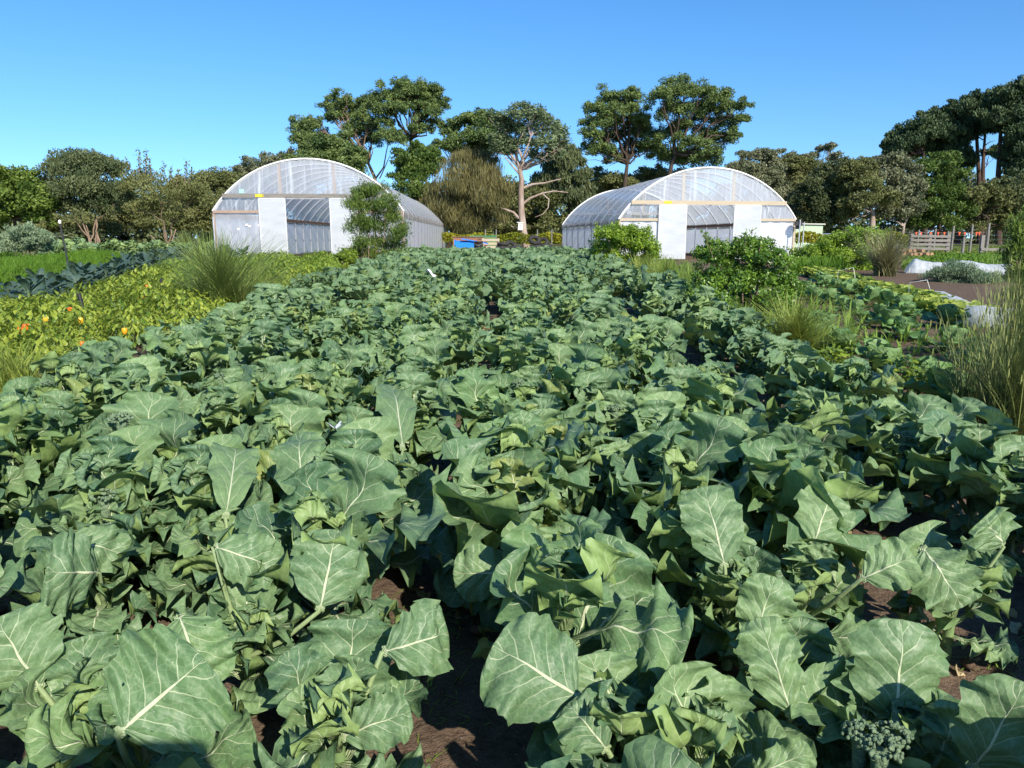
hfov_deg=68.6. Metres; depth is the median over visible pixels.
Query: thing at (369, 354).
broccoli plant
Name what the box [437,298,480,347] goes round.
broccoli plant
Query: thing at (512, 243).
tyre
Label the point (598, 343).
broccoli plant
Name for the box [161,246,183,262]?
kale plant
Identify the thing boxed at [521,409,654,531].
broccoli plant
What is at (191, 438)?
broccoli plant
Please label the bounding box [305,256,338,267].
bean bush
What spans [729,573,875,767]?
broccoli plant
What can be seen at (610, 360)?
broccoli plant
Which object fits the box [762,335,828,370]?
broccoli plant
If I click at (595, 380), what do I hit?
broccoli plant
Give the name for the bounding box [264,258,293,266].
bean bush
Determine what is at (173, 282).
pepper plant
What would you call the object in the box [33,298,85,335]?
pepper plant
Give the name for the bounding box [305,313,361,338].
broccoli plant
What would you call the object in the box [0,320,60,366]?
pepper plant
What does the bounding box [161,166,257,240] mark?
olive tree
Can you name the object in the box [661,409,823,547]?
broccoli plant
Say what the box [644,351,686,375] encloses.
broccoli plant
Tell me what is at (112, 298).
pepper plant
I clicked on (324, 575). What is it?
broccoli plant
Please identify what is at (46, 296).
pepper plant
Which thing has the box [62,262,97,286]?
kale plant
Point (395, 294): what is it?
broccoli plant
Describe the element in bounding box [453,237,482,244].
weathered crate
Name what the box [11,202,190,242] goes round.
hedge
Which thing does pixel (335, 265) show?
bean bush
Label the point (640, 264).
sedge clump
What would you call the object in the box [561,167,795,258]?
greenhouse
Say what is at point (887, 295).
cabbage
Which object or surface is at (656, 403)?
broccoli plant
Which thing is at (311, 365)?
broccoli plant
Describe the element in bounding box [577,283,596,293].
broccoli plant
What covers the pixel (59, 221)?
stake
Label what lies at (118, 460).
broccoli plant
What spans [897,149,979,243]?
broadleaf tree
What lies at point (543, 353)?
broccoli plant
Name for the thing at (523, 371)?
broccoli plant
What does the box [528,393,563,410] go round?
broccoli plant
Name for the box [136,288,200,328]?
pepper plant
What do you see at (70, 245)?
brassica plant
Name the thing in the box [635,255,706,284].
sedge clump
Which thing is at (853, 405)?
broccoli plant
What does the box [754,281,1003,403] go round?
bed weeds
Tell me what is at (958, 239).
wire fence
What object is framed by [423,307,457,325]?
broccoli plant
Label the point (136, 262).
kale plant
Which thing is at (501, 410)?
broccoli plant
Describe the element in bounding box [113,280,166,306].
pepper plant
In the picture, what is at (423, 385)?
broccoli plant
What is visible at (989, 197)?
paddock tree
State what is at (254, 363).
broccoli plant
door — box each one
[258,198,287,253]
[329,198,358,253]
[658,204,686,258]
[732,205,761,258]
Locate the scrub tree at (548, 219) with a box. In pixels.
[478,175,584,236]
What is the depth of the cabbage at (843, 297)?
14.49 m
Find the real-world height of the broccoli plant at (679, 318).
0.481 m
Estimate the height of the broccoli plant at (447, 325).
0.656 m
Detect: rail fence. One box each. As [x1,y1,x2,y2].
[908,234,950,251]
[978,235,1002,253]
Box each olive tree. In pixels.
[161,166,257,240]
[590,162,703,218]
[769,153,824,229]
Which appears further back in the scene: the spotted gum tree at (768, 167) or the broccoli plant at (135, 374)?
the spotted gum tree at (768, 167)
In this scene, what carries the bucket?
on the ground at (504, 746)
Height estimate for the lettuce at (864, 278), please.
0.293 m
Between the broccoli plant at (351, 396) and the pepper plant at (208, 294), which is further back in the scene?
the pepper plant at (208, 294)
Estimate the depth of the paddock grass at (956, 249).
59.41 m
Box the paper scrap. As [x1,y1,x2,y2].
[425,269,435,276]
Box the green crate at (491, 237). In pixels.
[470,236,496,248]
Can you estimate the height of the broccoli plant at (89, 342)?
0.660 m
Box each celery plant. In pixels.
[813,346,853,364]
[869,351,899,367]
[881,354,920,377]
[899,365,927,394]
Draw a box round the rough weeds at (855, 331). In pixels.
[630,254,938,357]
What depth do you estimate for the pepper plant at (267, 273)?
18.38 m
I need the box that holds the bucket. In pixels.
[473,241,482,247]
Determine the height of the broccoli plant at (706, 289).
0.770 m
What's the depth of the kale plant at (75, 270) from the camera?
16.23 m
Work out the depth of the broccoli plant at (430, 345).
6.48 m
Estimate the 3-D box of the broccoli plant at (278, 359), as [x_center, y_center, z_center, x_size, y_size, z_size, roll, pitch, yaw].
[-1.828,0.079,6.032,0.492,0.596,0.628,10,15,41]
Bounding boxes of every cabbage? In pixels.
[801,286,823,300]
[802,279,818,290]
[802,284,816,292]
[804,310,839,330]
[806,271,827,284]
[812,327,861,358]
[814,288,839,302]
[815,274,833,284]
[822,278,841,287]
[831,295,849,310]
[833,281,859,295]
[835,278,861,292]
[838,299,870,313]
[852,337,906,368]
[853,285,880,302]
[855,285,880,297]
[858,302,901,318]
[863,306,911,327]
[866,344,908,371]
[870,288,897,305]
[877,316,926,339]
[888,295,925,313]
[899,301,922,316]
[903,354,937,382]
[903,361,974,402]
[921,303,971,327]
[921,325,975,349]
[943,337,1003,363]
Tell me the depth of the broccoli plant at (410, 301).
11.01 m
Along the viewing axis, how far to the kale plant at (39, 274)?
15.31 m
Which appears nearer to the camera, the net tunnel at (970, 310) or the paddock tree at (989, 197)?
the net tunnel at (970, 310)
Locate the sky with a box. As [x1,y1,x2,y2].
[0,0,1023,237]
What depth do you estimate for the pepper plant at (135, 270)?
17.14 m
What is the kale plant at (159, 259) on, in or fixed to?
on the ground at (504, 746)
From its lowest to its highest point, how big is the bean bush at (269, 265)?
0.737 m
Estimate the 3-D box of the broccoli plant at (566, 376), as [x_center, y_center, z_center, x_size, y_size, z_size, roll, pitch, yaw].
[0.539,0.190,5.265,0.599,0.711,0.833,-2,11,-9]
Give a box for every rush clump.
[906,303,1019,421]
[946,265,1023,435]
[983,247,1023,360]
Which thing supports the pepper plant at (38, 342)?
on the ground at (504, 746)
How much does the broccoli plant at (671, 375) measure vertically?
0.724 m
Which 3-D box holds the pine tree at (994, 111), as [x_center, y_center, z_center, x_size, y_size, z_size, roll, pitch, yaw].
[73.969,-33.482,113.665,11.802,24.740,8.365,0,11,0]
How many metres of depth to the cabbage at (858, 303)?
13.67 m
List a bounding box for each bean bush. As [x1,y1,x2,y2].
[148,262,177,270]
[152,257,187,270]
[161,257,192,269]
[239,259,273,269]
[255,264,284,272]
[262,267,295,278]
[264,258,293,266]
[277,261,315,270]
[289,258,306,262]
[292,265,315,271]
[298,254,319,260]
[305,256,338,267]
[305,257,333,266]
[312,250,331,258]
[315,252,337,260]
[322,261,345,267]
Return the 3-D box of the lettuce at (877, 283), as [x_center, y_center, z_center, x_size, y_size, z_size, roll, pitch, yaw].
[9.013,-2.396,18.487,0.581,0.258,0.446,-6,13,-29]
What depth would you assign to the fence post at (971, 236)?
53.94 m
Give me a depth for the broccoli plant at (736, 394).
4.54 m
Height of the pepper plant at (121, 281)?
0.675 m
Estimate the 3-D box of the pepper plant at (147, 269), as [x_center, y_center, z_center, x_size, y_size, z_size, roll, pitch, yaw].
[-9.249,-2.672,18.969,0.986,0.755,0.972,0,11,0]
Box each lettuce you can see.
[799,267,813,273]
[803,268,816,274]
[854,281,870,291]
[859,276,867,280]
[859,283,880,291]
[872,281,884,285]
[879,282,900,287]
[895,284,904,287]
[900,288,914,292]
[901,284,914,289]
[904,291,920,296]
[911,296,921,301]
[915,297,927,306]
[916,297,941,311]
[921,289,940,295]
[926,302,942,313]
[929,293,948,300]
[943,299,955,302]
[951,301,969,314]
[956,309,965,319]
[965,300,980,305]
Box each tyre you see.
[497,242,508,245]
[506,240,515,249]
[529,235,540,244]
[538,237,548,244]
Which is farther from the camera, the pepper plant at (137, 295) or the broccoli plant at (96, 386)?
the pepper plant at (137, 295)
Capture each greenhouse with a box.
[212,158,445,256]
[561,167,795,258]
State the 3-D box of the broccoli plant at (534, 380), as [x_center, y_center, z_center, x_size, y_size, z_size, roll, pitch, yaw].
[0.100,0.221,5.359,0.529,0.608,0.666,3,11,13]
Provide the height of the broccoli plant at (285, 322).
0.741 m
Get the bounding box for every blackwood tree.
[285,87,389,180]
[355,75,451,182]
[577,82,665,217]
[642,72,755,204]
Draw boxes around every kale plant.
[0,275,36,301]
[0,281,26,300]
[0,283,12,300]
[7,277,52,298]
[22,278,60,306]
[25,268,58,292]
[44,271,76,299]
[53,274,92,296]
[56,270,73,287]
[60,265,93,296]
[62,261,82,285]
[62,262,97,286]
[76,264,104,284]
[85,269,106,287]
[90,263,105,278]
[94,267,116,281]
[102,259,126,276]
[103,259,129,275]
[109,253,129,273]
[115,256,135,273]
[120,252,138,265]
[121,257,143,273]
[134,259,150,269]
[136,252,154,268]
[139,253,162,271]
[150,246,165,257]
[157,256,167,266]
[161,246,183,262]
[163,250,173,262]
[179,245,193,262]
[231,246,248,255]
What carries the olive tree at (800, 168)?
on the ground at (504, 746)
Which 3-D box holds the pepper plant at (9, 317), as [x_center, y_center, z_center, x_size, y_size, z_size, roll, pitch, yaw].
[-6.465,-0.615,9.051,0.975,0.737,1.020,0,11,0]
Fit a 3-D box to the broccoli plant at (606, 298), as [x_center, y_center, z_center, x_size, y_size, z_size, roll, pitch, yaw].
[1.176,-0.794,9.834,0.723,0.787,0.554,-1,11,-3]
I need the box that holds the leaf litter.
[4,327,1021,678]
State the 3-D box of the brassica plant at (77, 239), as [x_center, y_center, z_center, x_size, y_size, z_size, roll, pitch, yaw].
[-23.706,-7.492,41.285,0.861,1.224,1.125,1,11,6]
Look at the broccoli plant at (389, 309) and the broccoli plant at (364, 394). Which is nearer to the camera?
the broccoli plant at (364, 394)
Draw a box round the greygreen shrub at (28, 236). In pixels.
[0,221,66,255]
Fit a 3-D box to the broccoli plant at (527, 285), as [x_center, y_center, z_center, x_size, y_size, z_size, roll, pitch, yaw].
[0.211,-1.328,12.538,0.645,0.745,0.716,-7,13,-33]
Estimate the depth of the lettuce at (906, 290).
16.29 m
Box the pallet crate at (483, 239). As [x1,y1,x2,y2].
[482,238,498,247]
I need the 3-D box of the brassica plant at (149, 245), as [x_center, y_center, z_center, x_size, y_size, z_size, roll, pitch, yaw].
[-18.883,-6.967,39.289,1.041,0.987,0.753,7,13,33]
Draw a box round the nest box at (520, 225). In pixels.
[517,222,523,229]
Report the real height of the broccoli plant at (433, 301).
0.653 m
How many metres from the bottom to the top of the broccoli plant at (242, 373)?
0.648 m
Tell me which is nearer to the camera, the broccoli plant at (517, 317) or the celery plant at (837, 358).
the celery plant at (837, 358)
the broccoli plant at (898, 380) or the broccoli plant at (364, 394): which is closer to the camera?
the broccoli plant at (364, 394)
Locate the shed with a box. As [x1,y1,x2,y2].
[794,223,825,247]
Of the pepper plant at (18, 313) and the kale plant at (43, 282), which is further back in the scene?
the kale plant at (43, 282)
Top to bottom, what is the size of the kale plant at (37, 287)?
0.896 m
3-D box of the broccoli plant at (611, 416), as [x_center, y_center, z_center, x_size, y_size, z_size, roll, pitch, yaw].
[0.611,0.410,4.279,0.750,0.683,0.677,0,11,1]
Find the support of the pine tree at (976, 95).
on the ground at (504, 746)
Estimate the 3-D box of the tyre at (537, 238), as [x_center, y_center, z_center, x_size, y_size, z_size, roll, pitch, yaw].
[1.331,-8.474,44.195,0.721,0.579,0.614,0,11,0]
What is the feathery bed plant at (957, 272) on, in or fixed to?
on the ground at (504, 746)
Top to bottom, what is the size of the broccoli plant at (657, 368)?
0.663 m
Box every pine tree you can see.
[879,113,947,242]
[913,97,980,243]
[948,88,997,243]
[972,78,1023,244]
[998,74,1023,176]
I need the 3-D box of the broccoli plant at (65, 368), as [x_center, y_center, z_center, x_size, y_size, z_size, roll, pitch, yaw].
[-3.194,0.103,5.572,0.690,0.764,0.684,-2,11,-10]
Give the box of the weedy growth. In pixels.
[782,248,857,273]
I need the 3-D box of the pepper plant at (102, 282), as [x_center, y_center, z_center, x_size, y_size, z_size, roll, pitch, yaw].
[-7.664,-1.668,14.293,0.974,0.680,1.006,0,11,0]
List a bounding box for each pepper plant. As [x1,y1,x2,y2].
[0,294,35,303]
[0,299,33,327]
[0,311,17,339]
[0,315,61,348]
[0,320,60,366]
[0,324,37,351]
[0,328,85,377]
[0,336,14,357]
[0,339,83,377]
[0,343,22,370]
[1,296,30,312]
[1,298,71,351]
[1,353,27,379]
[7,301,41,314]
[20,290,77,308]
[22,295,66,315]
[22,299,97,336]
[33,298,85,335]
[34,317,105,345]
[42,310,108,340]
[45,326,127,352]
[50,289,101,317]
[51,339,82,354]
[54,291,100,311]
[64,280,111,304]
[67,307,110,337]
[75,300,108,325]
[80,278,136,294]
[83,281,128,302]
[86,310,142,335]
[88,294,152,325]
[92,318,144,347]
[93,305,167,348]
[94,290,128,307]
[94,294,126,313]
[97,275,143,291]
[103,274,137,286]
[112,309,153,337]
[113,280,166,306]
[114,268,155,283]
[115,307,173,334]
[119,274,144,282]
[121,287,178,315]
[125,263,166,279]
[133,278,166,291]
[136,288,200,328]
[138,288,176,311]
[139,271,169,281]
[142,272,187,290]
[144,275,187,290]
[146,269,183,277]
[154,285,211,311]
[158,307,205,327]
[159,264,188,270]
[161,297,211,316]
[164,274,198,306]
[164,294,218,323]
[188,283,241,307]
[201,296,236,315]
[249,265,276,278]
[270,267,301,280]
[270,272,297,282]
[290,266,312,275]
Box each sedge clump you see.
[0,338,78,392]
[151,227,323,308]
[172,236,240,263]
[618,251,674,272]
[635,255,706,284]
[726,289,878,347]
[837,225,936,276]
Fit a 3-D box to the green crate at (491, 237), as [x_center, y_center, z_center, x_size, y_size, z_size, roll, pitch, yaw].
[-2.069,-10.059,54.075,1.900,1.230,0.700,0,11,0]
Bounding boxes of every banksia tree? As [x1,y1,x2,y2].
[34,146,142,242]
[116,149,216,243]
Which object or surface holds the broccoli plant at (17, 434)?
on the ground at (504, 746)
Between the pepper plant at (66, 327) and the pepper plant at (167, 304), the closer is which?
the pepper plant at (66, 327)
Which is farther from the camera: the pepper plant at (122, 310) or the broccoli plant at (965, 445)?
the pepper plant at (122, 310)
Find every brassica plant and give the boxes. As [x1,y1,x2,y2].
[50,243,63,252]
[62,241,78,252]
[72,236,85,243]
[72,244,85,250]
[75,242,88,249]
[86,243,101,250]
[96,242,113,252]
[104,239,123,252]
[111,240,128,253]
[125,242,145,254]
[134,243,148,252]
[144,241,157,253]
[147,244,163,252]
[162,243,174,248]
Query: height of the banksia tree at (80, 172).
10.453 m
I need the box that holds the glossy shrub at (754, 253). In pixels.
[682,227,808,315]
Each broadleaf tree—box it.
[0,163,60,226]
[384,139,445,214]
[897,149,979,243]
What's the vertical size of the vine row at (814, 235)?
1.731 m
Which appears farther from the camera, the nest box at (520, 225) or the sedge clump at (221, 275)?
the nest box at (520, 225)
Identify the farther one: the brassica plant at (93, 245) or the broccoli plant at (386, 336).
the brassica plant at (93, 245)
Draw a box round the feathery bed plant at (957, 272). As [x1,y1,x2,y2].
[917,257,1004,283]
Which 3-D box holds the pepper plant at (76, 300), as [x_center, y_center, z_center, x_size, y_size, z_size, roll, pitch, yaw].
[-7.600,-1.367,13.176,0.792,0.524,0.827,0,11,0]
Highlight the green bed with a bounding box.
[900,252,1017,269]
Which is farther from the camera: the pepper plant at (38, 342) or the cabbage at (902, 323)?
the cabbage at (902, 323)
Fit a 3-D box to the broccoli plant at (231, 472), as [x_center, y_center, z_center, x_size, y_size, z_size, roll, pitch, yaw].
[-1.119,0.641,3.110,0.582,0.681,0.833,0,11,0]
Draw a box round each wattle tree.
[280,128,370,193]
[430,107,509,232]
[529,141,610,222]
[787,156,862,232]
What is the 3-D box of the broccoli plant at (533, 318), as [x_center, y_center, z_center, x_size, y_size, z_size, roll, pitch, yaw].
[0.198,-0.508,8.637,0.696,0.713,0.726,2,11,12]
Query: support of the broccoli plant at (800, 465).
on the ground at (504, 746)
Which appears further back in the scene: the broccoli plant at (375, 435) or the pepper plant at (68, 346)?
the pepper plant at (68, 346)
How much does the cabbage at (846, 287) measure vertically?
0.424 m
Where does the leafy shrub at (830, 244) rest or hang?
on the ground at (504, 746)
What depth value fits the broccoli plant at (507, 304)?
10.98 m
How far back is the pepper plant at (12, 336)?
8.46 m
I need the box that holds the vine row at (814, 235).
[795,230,908,248]
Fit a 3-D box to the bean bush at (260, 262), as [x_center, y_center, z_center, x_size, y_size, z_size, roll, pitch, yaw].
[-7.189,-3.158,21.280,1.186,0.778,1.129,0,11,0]
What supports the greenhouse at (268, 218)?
on the ground at (504, 746)
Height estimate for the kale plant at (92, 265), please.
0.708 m
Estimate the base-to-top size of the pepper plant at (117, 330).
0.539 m
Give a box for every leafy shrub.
[331,246,360,267]
[786,218,893,269]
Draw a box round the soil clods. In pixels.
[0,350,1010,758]
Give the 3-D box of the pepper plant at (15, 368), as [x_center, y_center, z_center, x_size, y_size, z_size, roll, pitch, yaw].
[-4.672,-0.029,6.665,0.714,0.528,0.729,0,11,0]
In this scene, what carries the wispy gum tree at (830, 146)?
on the ground at (504, 746)
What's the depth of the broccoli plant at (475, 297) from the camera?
11.61 m
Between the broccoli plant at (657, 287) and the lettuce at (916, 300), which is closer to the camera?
the broccoli plant at (657, 287)
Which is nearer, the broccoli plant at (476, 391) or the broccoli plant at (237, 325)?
the broccoli plant at (476, 391)
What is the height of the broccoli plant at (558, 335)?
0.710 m
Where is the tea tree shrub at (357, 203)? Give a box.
[340,173,414,259]
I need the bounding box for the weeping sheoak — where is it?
[416,145,524,248]
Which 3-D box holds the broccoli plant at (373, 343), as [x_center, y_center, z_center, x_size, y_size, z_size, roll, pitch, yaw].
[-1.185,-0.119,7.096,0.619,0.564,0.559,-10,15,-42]
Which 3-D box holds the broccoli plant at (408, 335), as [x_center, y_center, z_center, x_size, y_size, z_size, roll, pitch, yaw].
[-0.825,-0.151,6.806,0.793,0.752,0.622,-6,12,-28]
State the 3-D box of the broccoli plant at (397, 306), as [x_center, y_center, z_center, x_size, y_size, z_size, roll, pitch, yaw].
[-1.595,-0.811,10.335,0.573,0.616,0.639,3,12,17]
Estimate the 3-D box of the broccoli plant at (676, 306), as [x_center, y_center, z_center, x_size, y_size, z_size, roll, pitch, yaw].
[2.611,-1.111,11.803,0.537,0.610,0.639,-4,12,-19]
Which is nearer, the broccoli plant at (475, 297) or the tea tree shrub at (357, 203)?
the broccoli plant at (475, 297)
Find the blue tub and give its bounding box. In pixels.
[454,238,487,247]
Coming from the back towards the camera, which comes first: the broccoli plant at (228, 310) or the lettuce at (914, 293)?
the lettuce at (914, 293)
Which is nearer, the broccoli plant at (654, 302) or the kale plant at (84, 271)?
the broccoli plant at (654, 302)
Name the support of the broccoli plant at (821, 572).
on the ground at (504, 746)
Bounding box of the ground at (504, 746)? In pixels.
[0,238,1023,767]
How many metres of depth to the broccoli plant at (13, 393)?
4.99 m
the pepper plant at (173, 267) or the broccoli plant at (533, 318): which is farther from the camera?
the pepper plant at (173, 267)
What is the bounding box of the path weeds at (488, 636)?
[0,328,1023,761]
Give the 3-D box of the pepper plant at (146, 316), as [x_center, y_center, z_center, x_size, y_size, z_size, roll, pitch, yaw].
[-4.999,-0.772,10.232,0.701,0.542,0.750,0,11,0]
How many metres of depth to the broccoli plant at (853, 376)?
5.44 m
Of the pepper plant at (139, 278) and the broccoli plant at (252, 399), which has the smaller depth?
the broccoli plant at (252, 399)
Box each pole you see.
[212,217,215,250]
[797,220,800,252]
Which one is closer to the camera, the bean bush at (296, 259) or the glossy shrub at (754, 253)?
the glossy shrub at (754, 253)
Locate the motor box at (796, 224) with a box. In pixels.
[794,220,802,228]
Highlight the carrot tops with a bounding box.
[0,247,133,294]
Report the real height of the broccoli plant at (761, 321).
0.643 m
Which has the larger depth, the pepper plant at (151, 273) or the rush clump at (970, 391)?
the pepper plant at (151, 273)
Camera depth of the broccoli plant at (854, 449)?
4.99 m
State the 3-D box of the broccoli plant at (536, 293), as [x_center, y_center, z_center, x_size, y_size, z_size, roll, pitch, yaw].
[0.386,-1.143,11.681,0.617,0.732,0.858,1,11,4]
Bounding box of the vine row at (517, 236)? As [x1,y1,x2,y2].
[441,232,561,244]
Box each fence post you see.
[950,226,954,250]
[961,237,965,253]
[968,225,973,251]
[985,223,990,253]
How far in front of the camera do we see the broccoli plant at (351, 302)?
9.70 m
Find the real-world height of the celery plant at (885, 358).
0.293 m
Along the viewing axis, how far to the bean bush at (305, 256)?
27.05 m
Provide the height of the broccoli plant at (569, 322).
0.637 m
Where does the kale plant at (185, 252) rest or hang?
on the ground at (504, 746)
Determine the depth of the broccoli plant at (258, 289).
10.59 m
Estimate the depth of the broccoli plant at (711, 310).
9.96 m
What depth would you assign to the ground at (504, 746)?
2.85 m
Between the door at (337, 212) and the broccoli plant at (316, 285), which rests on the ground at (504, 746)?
the broccoli plant at (316, 285)
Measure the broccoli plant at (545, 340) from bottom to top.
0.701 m
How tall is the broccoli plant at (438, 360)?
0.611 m
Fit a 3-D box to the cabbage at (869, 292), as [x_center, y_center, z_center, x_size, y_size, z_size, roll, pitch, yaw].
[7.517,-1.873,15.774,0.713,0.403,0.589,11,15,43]
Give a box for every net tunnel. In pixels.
[904,259,1011,273]
[935,291,1012,327]
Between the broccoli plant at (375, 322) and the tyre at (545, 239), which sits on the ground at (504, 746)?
the broccoli plant at (375, 322)
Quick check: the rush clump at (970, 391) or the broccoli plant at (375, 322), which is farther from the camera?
the broccoli plant at (375, 322)
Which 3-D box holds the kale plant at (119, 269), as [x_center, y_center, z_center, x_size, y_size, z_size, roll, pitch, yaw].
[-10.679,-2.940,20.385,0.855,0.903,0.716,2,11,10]
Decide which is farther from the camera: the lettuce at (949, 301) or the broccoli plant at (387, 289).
the lettuce at (949, 301)
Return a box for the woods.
[0,169,1013,243]
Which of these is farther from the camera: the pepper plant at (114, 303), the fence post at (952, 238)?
the fence post at (952, 238)
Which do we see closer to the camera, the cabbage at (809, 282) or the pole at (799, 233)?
the cabbage at (809, 282)
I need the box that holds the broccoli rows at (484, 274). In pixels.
[0,244,700,767]
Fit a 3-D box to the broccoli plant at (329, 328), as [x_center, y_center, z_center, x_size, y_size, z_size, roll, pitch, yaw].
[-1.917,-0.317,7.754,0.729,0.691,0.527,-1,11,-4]
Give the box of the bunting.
[908,232,982,235]
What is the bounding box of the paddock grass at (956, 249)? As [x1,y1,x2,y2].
[794,245,1002,253]
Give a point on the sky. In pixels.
(206, 83)
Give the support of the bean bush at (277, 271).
on the ground at (504, 746)
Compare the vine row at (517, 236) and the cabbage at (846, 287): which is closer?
the cabbage at (846, 287)
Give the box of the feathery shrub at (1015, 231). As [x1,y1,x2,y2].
[994,205,1023,326]
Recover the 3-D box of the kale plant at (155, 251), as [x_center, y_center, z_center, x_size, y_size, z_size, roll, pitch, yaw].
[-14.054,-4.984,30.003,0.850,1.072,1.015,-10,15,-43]
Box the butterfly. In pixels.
[327,421,341,429]
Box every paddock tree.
[862,149,928,245]
[956,179,1023,245]
[991,171,1023,230]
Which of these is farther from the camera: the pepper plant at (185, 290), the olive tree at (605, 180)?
the olive tree at (605, 180)
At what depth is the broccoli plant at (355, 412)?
4.28 m
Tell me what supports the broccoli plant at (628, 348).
on the ground at (504, 746)
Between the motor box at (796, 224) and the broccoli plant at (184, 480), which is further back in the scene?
the motor box at (796, 224)
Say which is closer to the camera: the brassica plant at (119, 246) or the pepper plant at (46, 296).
the pepper plant at (46, 296)
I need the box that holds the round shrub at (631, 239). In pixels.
[587,219,661,265]
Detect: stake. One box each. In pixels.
[58,220,67,261]
[77,293,87,334]
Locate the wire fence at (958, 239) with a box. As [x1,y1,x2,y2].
[898,235,978,247]
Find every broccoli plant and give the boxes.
[0,392,43,402]
[0,393,81,526]
[0,395,31,409]
[0,436,61,568]
[0,602,161,767]
[2,376,92,404]
[2,514,164,647]
[8,409,78,494]
[8,425,199,589]
[9,612,258,767]
[20,475,207,615]
[27,390,96,492]
[30,344,125,375]
[30,347,111,422]
[62,369,106,408]
[72,391,180,456]
[73,340,132,358]
[78,413,93,422]
[86,356,199,434]
[89,409,198,564]
[92,336,149,363]
[122,434,272,572]
[137,328,163,353]
[139,354,194,396]
[143,325,174,353]
[144,327,228,383]
[147,442,298,624]
[150,329,231,398]
[154,324,235,385]
[157,363,191,415]
[159,316,220,333]
[171,529,369,716]
[181,428,196,443]
[189,365,261,432]
[190,381,256,441]
[195,382,260,434]
[198,318,240,345]
[200,316,227,330]
[205,446,282,538]
[206,313,227,330]
[207,302,244,331]
[207,448,446,666]
[213,323,246,336]
[219,325,250,349]
[228,319,307,372]
[229,296,278,320]
[230,362,261,372]
[231,314,278,330]
[232,389,353,466]
[239,283,292,319]
[239,386,341,444]
[239,598,452,767]
[242,304,286,325]
[248,360,275,391]
[248,403,322,503]
[252,283,305,315]
[256,363,356,419]
[260,356,285,382]
[269,384,416,561]
[270,416,455,587]
[272,303,309,328]
[272,336,322,364]
[273,317,319,358]
[278,329,319,358]
[286,288,325,311]
[286,358,344,378]
[292,322,315,346]
[303,308,323,320]
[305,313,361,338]
[306,285,341,311]
[309,318,357,357]
[310,283,338,306]
[310,299,332,317]
[317,339,361,360]
[323,307,340,318]
[323,406,395,445]
[324,347,378,379]
[327,298,339,310]
[335,307,371,339]
[336,376,373,408]
[339,299,387,312]
[343,377,432,473]
[348,299,380,311]
[349,314,384,343]
[349,348,391,408]
[352,329,396,347]
[355,339,397,372]
[358,306,383,318]
[360,289,388,298]
[361,392,376,412]
[362,298,379,303]
[367,327,398,343]
[368,292,391,303]
[369,364,447,433]
[370,340,398,359]
[372,283,405,294]
[374,371,465,475]
[375,324,450,369]
[377,303,394,315]
[379,307,436,330]
[381,327,401,342]
[384,301,440,328]
[386,290,402,302]
[390,302,404,311]
[393,338,401,352]
[395,353,462,401]
[396,293,423,301]
[396,318,455,364]
[396,335,456,378]
[397,297,429,308]
[403,287,428,295]
[403,356,448,417]
[414,293,448,308]
[416,367,525,458]
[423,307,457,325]
[427,327,476,375]
[429,436,625,635]
[436,409,595,608]
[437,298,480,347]
[438,283,474,294]
[439,292,483,338]
[440,284,479,306]
[450,295,489,324]
[450,315,486,369]
[453,509,610,639]
[459,290,485,322]
[464,298,484,330]
[471,515,693,767]
[477,330,512,369]
[478,331,533,378]
[480,612,728,767]
[485,314,513,347]
[488,373,567,407]
[491,397,589,424]
[497,286,527,308]
[497,338,553,358]
[499,304,542,319]
[499,320,530,334]
[502,309,542,334]
[502,313,541,332]
[504,302,519,307]
[504,304,517,312]
[506,282,544,294]
[510,364,552,379]
[513,342,562,378]
[516,298,545,305]
[517,287,554,309]
[519,327,547,343]
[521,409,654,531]
[522,302,559,325]
[523,372,550,397]
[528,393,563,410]
[532,342,608,398]
[532,408,591,428]
[535,300,550,312]
[537,318,557,331]
[542,297,581,326]
[545,284,580,299]
[546,328,577,345]
[548,289,571,300]
[548,301,580,319]
[548,342,573,377]
[549,367,627,410]
[551,360,632,410]
[559,389,637,444]
[562,349,639,393]
[563,319,615,347]
[565,293,591,304]
[566,319,574,325]
[571,298,621,323]
[572,431,675,527]
[576,310,599,322]
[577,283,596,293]
[581,293,626,315]
[590,318,618,341]
[590,341,607,349]
[596,290,627,308]
[597,331,667,383]
[600,322,634,343]
[601,483,745,663]
[603,412,783,597]
[604,323,670,367]
[610,316,631,322]
[613,661,816,767]
[616,311,638,322]
[618,352,646,389]
[623,288,677,321]
[623,314,689,382]
[623,391,693,438]
[629,356,702,389]
[633,384,681,406]
[642,413,684,435]
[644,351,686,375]
[645,367,702,403]
[646,284,664,310]
[652,485,807,674]
[660,284,687,308]
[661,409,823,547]
[662,294,686,314]
[665,308,687,337]
[674,370,780,421]
[679,285,725,310]
[679,294,726,327]
[681,318,727,359]
[681,394,739,424]
[683,310,718,345]
[699,306,720,319]
[699,307,766,368]
[699,353,749,412]
[707,310,759,361]
[714,301,736,310]
[721,485,925,657]
[725,327,772,380]
[727,332,771,377]
[729,425,910,578]
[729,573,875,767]
[730,341,768,380]
[733,436,882,623]
[735,308,775,328]
[742,385,894,530]
[756,338,803,406]
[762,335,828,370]
[764,345,832,405]
[765,332,818,371]
[784,618,949,767]
[790,655,1023,767]
[814,356,902,428]
[837,392,880,456]
[846,390,953,511]
[848,421,958,518]
[850,443,863,452]
[864,368,904,399]
[886,506,1021,668]
[905,406,1022,553]
[918,393,986,444]
[934,434,1023,576]
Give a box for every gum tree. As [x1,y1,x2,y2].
[228,146,331,210]
[486,100,572,247]
[724,147,805,218]
[776,141,849,164]
[829,155,904,228]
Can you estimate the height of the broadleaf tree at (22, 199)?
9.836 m
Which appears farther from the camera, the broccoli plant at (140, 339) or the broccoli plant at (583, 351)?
the broccoli plant at (140, 339)

